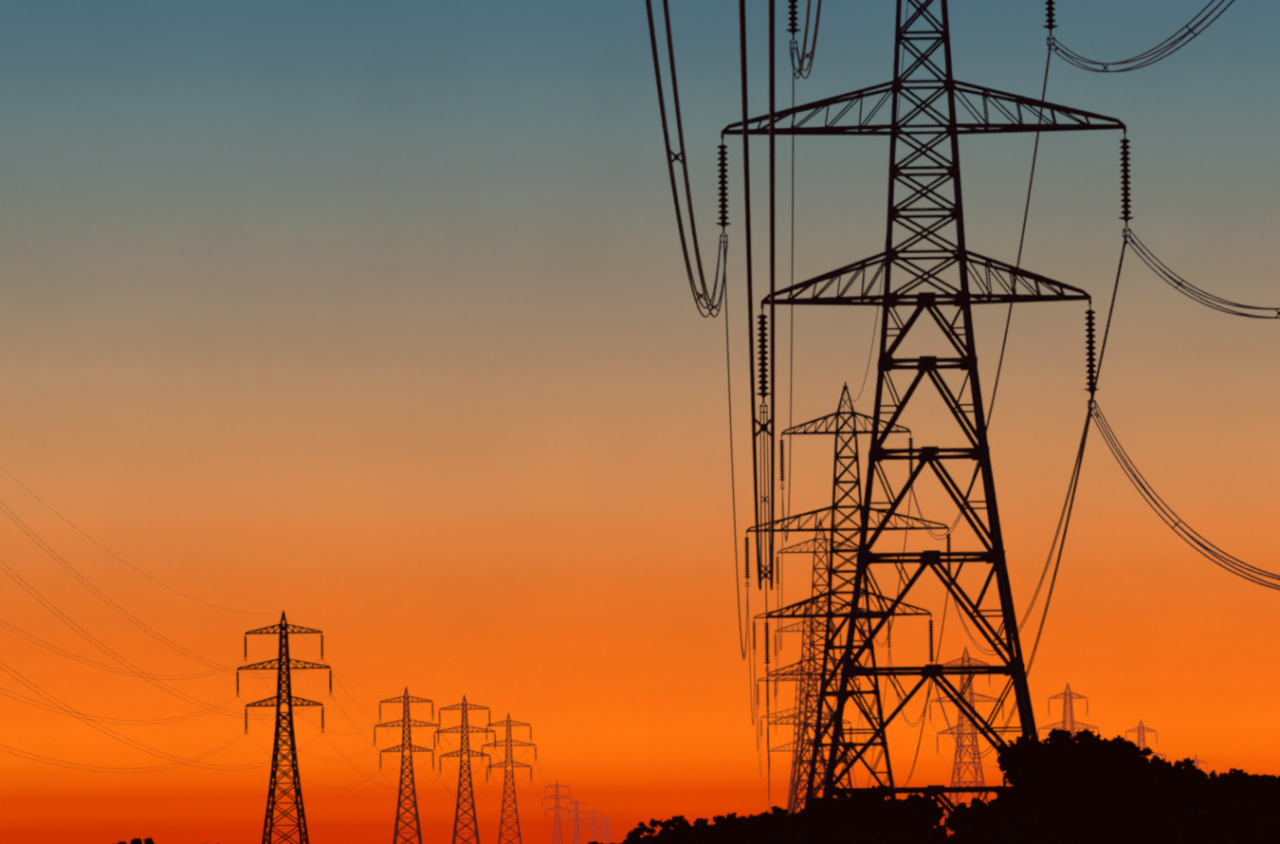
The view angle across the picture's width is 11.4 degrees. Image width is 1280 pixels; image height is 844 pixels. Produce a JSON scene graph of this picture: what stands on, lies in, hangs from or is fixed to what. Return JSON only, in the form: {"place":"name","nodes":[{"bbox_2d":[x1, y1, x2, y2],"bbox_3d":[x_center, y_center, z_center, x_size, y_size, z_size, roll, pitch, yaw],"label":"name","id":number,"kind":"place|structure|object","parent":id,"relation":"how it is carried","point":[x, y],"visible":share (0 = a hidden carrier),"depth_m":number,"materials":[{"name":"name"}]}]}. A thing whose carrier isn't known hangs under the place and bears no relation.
{"place":"outdoors","nodes":[
{"label":"outdoors","id":0,"kind":"place"},
{"bbox_2d":[0,0,1279,843],"label":"sky","id":1,"kind":"structure","parent":0,"point":[378,325],"materials":[{"name":"orange"}]},
{"bbox_3d":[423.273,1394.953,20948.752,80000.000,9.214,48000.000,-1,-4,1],"label":"terrain","id":2,"kind":"structure","parent":0,"visible":0},
{"bbox_2d":[112,837,219,843],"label":"hedge","id":3,"kind":"object","parent":2,"relation":"on","point":[148,840],"visible":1,"depth_m":655.23,"materials":[{"name":"black plant"}]},
{"bbox_2d":[236,610,332,843],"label":"pylon","id":4,"kind":"object","parent":2,"relation":"on","point":[291,733],"visible":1,"depth_m":776.35,"materials":[{"name":"metal"}]},
{"bbox_2d":[0,468,1178,841],"bbox_3d":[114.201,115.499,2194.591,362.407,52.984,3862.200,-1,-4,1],"label":"power lines","id":5,"kind":"object","parent":4,"relation":"hanging from","point":[267,715],"visible":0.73,"depth_m":622.02,"materials":[{"name":"black metal"}]},
{"bbox_2d":[373,686,439,843],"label":"pylon","id":6,"kind":"object","parent":2,"relation":"on","point":[396,832],"visible":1,"depth_m":1141.95,"materials":[{"name":"metal"}]},
{"bbox_2d":[433,694,495,843],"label":"pylon","id":7,"kind":"object","parent":2,"relation":"on","point":[473,818],"visible":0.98,"depth_m":1202.19,"materials":[{"name":"metal"}]},
{"bbox_2d":[480,712,536,843],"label":"pylon","id":8,"kind":"object","parent":2,"relation":"on","point":[504,790],"visible":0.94,"depth_m":1364.53,"materials":[{"name":"metal"}]},
{"bbox_2d":[541,780,572,843],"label":"pylon","id":9,"kind":"object","parent":2,"relation":"on","point":[556,823],"visible":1,"depth_m":2485.41,"materials":[{"name":"metal"}]},
{"bbox_2d":[566,799,588,843],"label":"pylon","id":10,"kind":"object","parent":2,"relation":"on","point":[576,816],"visible":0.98,"depth_m":3182.82,"materials":[{"name":"metal"}]},
{"bbox_2d":[584,806,604,841],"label":"pylon","id":11,"kind":"object","parent":2,"relation":"on","point":[594,823],"visible":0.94,"depth_m":3627.95,"materials":[{"name":"metal"}]},
{"bbox_2d":[597,816,616,843],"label":"pylon","id":12,"kind":"object","parent":2,"relation":"on","point":[606,840],"visible":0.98,"depth_m":4122.55,"materials":[{"name":"metal"}]},
{"bbox_2d":[625,818,671,843],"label":"tree","id":13,"kind":"object","parent":2,"relation":"on","point":[634,834],"visible":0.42,"depth_m":328.27,"materials":[{"name":"black plant"}]},
{"bbox_2d":[657,814,713,843],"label":"tree","id":14,"kind":"object","parent":2,"relation":"on","point":[685,832],"visible":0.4,"depth_m":324.01,"materials":[{"name":"black plant"}]},
{"bbox_2d":[704,811,758,842],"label":"tree","id":15,"kind":"object","parent":2,"relation":"on","point":[723,828],"visible":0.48,"depth_m":320.15,"materials":[{"name":"black plant"}]},
{"bbox_2d":[749,805,807,837],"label":"tree","id":16,"kind":"object","parent":2,"relation":"on","point":[779,821],"visible":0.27,"depth_m":316.08,"materials":[{"name":"black plant"}]},
{"bbox_2d":[760,658,841,812],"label":"pylon","id":17,"kind":"object","parent":2,"relation":"on","point":[795,741],"visible":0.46,"depth_m":1696.39,"materials":[{"name":"metal"}]},
{"bbox_2d":[755,604,860,815],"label":"pylon","id":18,"kind":"object","parent":2,"relation":"on","point":[799,723],"visible":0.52,"depth_m":1357.53,"materials":[{"name":"metal"}]},
{"bbox_2d":[751,517,891,811],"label":"pylon","id":19,"kind":"object","parent":2,"relation":"on","point":[810,674],"visible":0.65,"depth_m":1018.16,"materials":[{"name":"metal"}]},
{"bbox_2d":[795,787,881,839],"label":"tree","id":20,"kind":"object","parent":2,"relation":"on","point":[830,815],"visible":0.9,"depth_m":301.69,"materials":[{"name":"black plant"}]},
{"bbox_2d":[743,382,951,810],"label":"pylon","id":21,"kind":"object","parent":2,"relation":"on","point":[830,614],"visible":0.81,"depth_m":678.90,"materials":[{"name":"metal"}]},
{"bbox_2d":[850,785,916,840],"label":"tree","id":22,"kind":"object","parent":2,"relation":"on","point":[889,815],"visible":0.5,"depth_m":307.52,"materials":[{"name":"black plant"}]},
{"bbox_2d":[895,792,945,836],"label":"tree","id":23,"kind":"object","parent":2,"relation":"on","point":[930,813],"visible":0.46,"depth_m":309.94,"materials":[{"name":"black plant"}]},
{"bbox_2d":[715,0,1133,812],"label":"pylon","id":24,"kind":"object","parent":2,"relation":"on","point":[964,298],"visible":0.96,"depth_m":339.64,"materials":[{"name":"metal"}]},
{"bbox_2d":[645,0,1279,813],"bbox_3d":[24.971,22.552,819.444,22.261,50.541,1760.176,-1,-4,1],"label":"power lines","id":25,"kind":"object","parent":24,"relation":"hanging from","point":[763,429],"visible":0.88,"depth_m":245.84,"materials":[{"name":"black metal"}]},
{"bbox_2d":[587,797,1279,843],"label":"hedge","id":26,"kind":"object","parent":2,"relation":"on","point":[1234,825],"visible":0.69,"depth_m":281.59,"materials":[{"name":"black plant"}]},
{"bbox_2d":[605,826,1277,843],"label":"hedge","id":27,"kind":"object","parent":2,"relation":"on","point":[1138,835],"visible":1,"depth_m":277.56,"materials":[{"name":"black plant"}]},
{"bbox_2d":[929,645,1005,834],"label":"pylon","id":28,"kind":"object","parent":2,"relation":"on","point":[972,729],"visible":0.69,"depth_m":1813.24,"materials":[{"name":"metal"}]},
{"bbox_2d":[944,797,992,837],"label":"tree","id":29,"kind":"object","parent":2,"relation":"on","point":[973,814],"visible":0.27,"depth_m":303.82,"materials":[{"name":"black plant"}]},
{"bbox_2d":[980,785,1030,834],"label":"tree","id":30,"kind":"object","parent":2,"relation":"on","point":[1009,803],"visible":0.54,"depth_m":297.76,"materials":[{"name":"black plant"}]},
{"bbox_2d":[999,768,1032,843],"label":"tree","id":31,"kind":"object","parent":2,"relation":"on","point":[1017,817],"depth_m":297.07,"materials":[{"name":"black plant"}]},
{"bbox_2d":[1038,683,1098,740],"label":"pylon","id":32,"kind":"object","parent":2,"relation":"on","point":[1070,713],"visible":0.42,"depth_m":2184.45,"materials":[{"name":"metal"}]},
{"bbox_2d":[994,727,1146,840],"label":"tree","id":33,"kind":"object","parent":2,"relation":"on","point":[1060,769],"visible":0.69,"depth_m":289.45,"materials":[{"name":"black plant"}]},
{"bbox_2d":[1125,718,1166,761],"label":"pylon","id":34,"kind":"object","parent":2,"relation":"on","point":[1142,731],"visible":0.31,"depth_m":2746.28,"materials":[{"name":"metal"}]},
{"bbox_2d":[1128,746,1168,822],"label":"tree","id":35,"kind":"object","parent":2,"relation":"on","point":[1148,783],"visible":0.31,"depth_m":293.76,"materials":[{"name":"black plant"}]},
{"bbox_2d":[1148,756,1208,843],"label":"tree","id":36,"kind":"object","parent":2,"relation":"on","point":[1179,777],"visible":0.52,"depth_m":302.29,"materials":[{"name":"black plant"}]},
{"bbox_2d":[1192,754,1207,772],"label":"pylon","id":37,"kind":"object","parent":2,"relation":"on","point":[1197,765],"visible":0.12,"depth_m":3624.12,"materials":[{"name":"metal"}]},
{"bbox_2d":[1190,768,1217,829],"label":"tree","id":38,"kind":"object","parent":2,"relation":"on","point":[1212,773],"visible":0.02,"depth_m":308.05,"materials":[{"name":"black plant"}]},
{"bbox_2d":[1190,768,1279,836],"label":"tree","id":39,"kind":"object","parent":2,"relation":"on","point":[1221,789],"visible":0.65,"depth_m":295.23,"materials":[{"name":"black plant"}]},
{"bbox_2d":[1267,773,1279,833],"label":"tree","id":40,"kind":"object","parent":2,"relation":"on","point":[1276,782],"visible":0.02,"depth_m":299.45,"materials":[{"name":"black plant"}]}
]}

